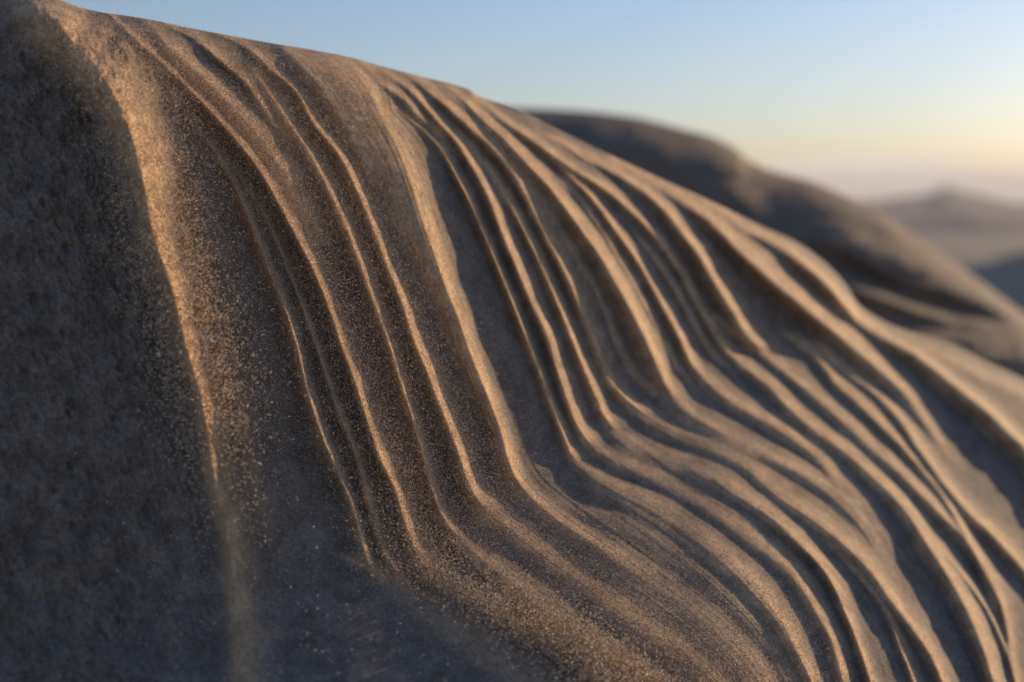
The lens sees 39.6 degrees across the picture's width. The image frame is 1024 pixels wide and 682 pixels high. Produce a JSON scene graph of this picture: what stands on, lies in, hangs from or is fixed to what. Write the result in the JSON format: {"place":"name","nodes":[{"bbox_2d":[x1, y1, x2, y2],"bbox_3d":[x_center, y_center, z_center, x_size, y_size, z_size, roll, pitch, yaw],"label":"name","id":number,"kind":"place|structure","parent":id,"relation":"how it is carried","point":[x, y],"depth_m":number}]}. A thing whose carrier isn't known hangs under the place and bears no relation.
{"place":"outdoors","nodes":[
{"label":"outdoors","id":0,"kind":"place"},
{"bbox_2d":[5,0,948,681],"bbox_3d":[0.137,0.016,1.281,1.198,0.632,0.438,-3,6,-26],"label":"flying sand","id":1,"kind":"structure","parent":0,"point":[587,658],"depth_m":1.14},
{"bbox_2d":[0,0,1023,681],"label":"dune","id":2,"kind":"structure","parent":0,"point":[76,558],"depth_m":1.13},
{"bbox_2d":[2,0,265,681],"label":"sand stream","id":3,"kind":"structure","parent":2,"relation":"on","point":[244,662],"depth_m":1.09},
{"bbox_2d":[165,23,286,137],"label":"sand stream","id":4,"kind":"structure","parent":2,"relation":"on","point":[208,43],"depth_m":1.24},
{"bbox_2d":[143,19,339,249],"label":"sand stream","id":5,"kind":"structure","parent":2,"relation":"on","point":[163,36],"depth_m":1.22},
{"bbox_2d":[221,346,281,541],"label":"sand stream","id":6,"kind":"structure","parent":2,"relation":"on","point":[272,531],"depth_m":1.11},
{"bbox_2d":[193,122,374,565],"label":"sand stream","id":7,"kind":"structure","parent":2,"relation":"on","point":[330,457],"depth_m":1.16},
{"bbox_2d":[226,152,407,575],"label":"sand stream","id":8,"kind":"structure","parent":2,"relation":"on","point":[343,416],"depth_m":1.17},
{"bbox_2d":[272,43,426,196],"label":"sand stream","id":9,"kind":"structure","parent":2,"relation":"on","point":[416,135],"depth_m":1.30},
{"bbox_2d":[154,55,594,667],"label":"sand stream","id":10,"kind":"structure","parent":2,"relation":"on","point":[350,363],"depth_m":1.18},
{"bbox_2d":[375,78,453,149],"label":"sand stream","id":11,"kind":"structure","parent":2,"relation":"on","point":[435,129],"depth_m":1.39},
{"bbox_2d":[337,553,576,681],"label":"sand stream","id":12,"kind":"structure","parent":2,"relation":"on","point":[482,652],"depth_m":1.08},
{"bbox_2d":[249,63,678,681],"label":"sand stream","id":13,"kind":"structure","parent":2,"relation":"on","point":[293,121],"depth_m":1.23},
{"bbox_2d":[215,33,730,681],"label":"sand stream","id":14,"kind":"structure","parent":2,"relation":"on","point":[449,429],"depth_m":1.23},
{"bbox_2d":[283,56,780,681],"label":"sand stream","id":15,"kind":"structure","parent":2,"relation":"on","point":[439,254],"depth_m":1.30},
{"bbox_2d":[439,85,654,395],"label":"sand stream","id":16,"kind":"structure","parent":2,"relation":"on","point":[616,338],"depth_m":1.49},
{"bbox_2d":[380,69,851,681],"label":"sand stream","id":17,"kind":"structure","parent":2,"relation":"on","point":[686,491],"depth_m":1.38},
{"bbox_2d":[420,127,819,681],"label":"sand stream","id":18,"kind":"structure","parent":2,"relation":"on","point":[595,477],"depth_m":1.32},
{"bbox_2d":[559,176,701,393],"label":"sand stream","id":19,"kind":"structure","parent":2,"relation":"on","point":[595,217],"depth_m":1.54},
{"bbox_2d":[545,134,779,351],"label":"sand stream","id":20,"kind":"structure","parent":2,"relation":"on","point":[734,309],"depth_m":1.64},
{"bbox_2d":[440,81,896,549],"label":"sand stream","id":21,"kind":"structure","parent":2,"relation":"on","point":[684,407],"depth_m":1.50},
{"bbox_2d":[466,138,877,681],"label":"sand stream","id":22,"kind":"structure","parent":2,"relation":"on","point":[683,464],"depth_m":1.42},
{"bbox_2d":[408,73,952,681],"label":"sand stream","id":23,"kind":"structure","parent":2,"relation":"on","point":[814,515],"depth_m":1.45},
{"bbox_2d":[634,234,732,370],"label":"sand stream","id":24,"kind":"structure","parent":2,"relation":"on","point":[719,359],"depth_m":1.60},
{"bbox_2d":[571,512,799,681],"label":"sand stream","id":25,"kind":"structure","parent":2,"relation":"on","point":[630,524],"depth_m":1.26},
{"bbox_2d":[553,161,857,489],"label":"ridge","id":26,"kind":"structure","parent":2,"relation":"on","point":[792,435],"depth_m":1.56},
{"bbox_2d":[468,91,1007,681],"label":"sand stream","id":27,"kind":"structure","parent":2,"relation":"on","point":[906,509],"depth_m":1.56},
{"bbox_2d":[603,155,960,461],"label":"sand stream","id":28,"kind":"structure","parent":2,"relation":"on","point":[812,309],"depth_m":1.76},
{"bbox_2d":[669,182,1023,467],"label":"sand stream","id":29,"kind":"structure","parent":2,"relation":"on","point":[998,426],"depth_m":1.85},
{"bbox_2d":[714,313,1020,674],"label":"sand stream","id":30,"kind":"structure","parent":2,"relation":"on","point":[872,442],"depth_m":1.62},
{"bbox_2d":[829,545,920,681],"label":"sand stream","id":31,"kind":"structure","parent":2,"relation":"on","point":[890,620],"depth_m":1.36},
{"bbox_2d":[780,332,995,610],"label":"sand stream","id":32,"kind":"structure","parent":2,"relation":"on","point":[873,413],"depth_m":1.70},
{"bbox_2d":[810,341,1023,579],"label":"sand stream","id":33,"kind":"structure","parent":2,"relation":"on","point":[987,528],"depth_m":1.68},
{"bbox_2d":[904,331,1023,401],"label":"sand stream","id":34,"kind":"structure","parent":2,"relation":"on","point":[980,373],"depth_m":2.02},
{"bbox_2d":[955,565,1022,681],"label":"sand stream","id":35,"kind":"structure","parent":2,"relation":"on","point":[979,594],"depth_m":1.49},
{"bbox_2d":[62,0,1023,202],"label":"sky","id":36,"kind":"structure","parent":0,"point":[859,100]},
{"bbox_2d":[517,108,1023,378],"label":"dune","id":37,"kind":"structure","parent":0,"point":[886,268],"depth_m":3.50},
{"bbox_2d":[858,187,1023,217],"bbox_3d":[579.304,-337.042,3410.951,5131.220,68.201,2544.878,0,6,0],"label":"hills","id":38,"kind":"structure","parent":0,"point":[945,200],"depth_m":3059.98},
{"bbox_2d":[891,212,1023,233],"bbox_3d":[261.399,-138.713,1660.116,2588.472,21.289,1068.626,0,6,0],"label":"hills","id":39,"kind":"structure","parent":0,"point":[966,223],"depth_m":1617.87},
{"bbox_2d":[913,233,1023,261],"bbox_3d":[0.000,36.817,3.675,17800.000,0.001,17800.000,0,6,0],"label":"ground","id":40,"kind":"structure","parent":0,"point":[965,247],"depth_m":1163.40},
{"bbox_2d":[955,251,1023,313],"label":"dune ridge","id":41,"kind":"structure","parent":0,"point":[1003,276],"depth_m":230.86}
]}

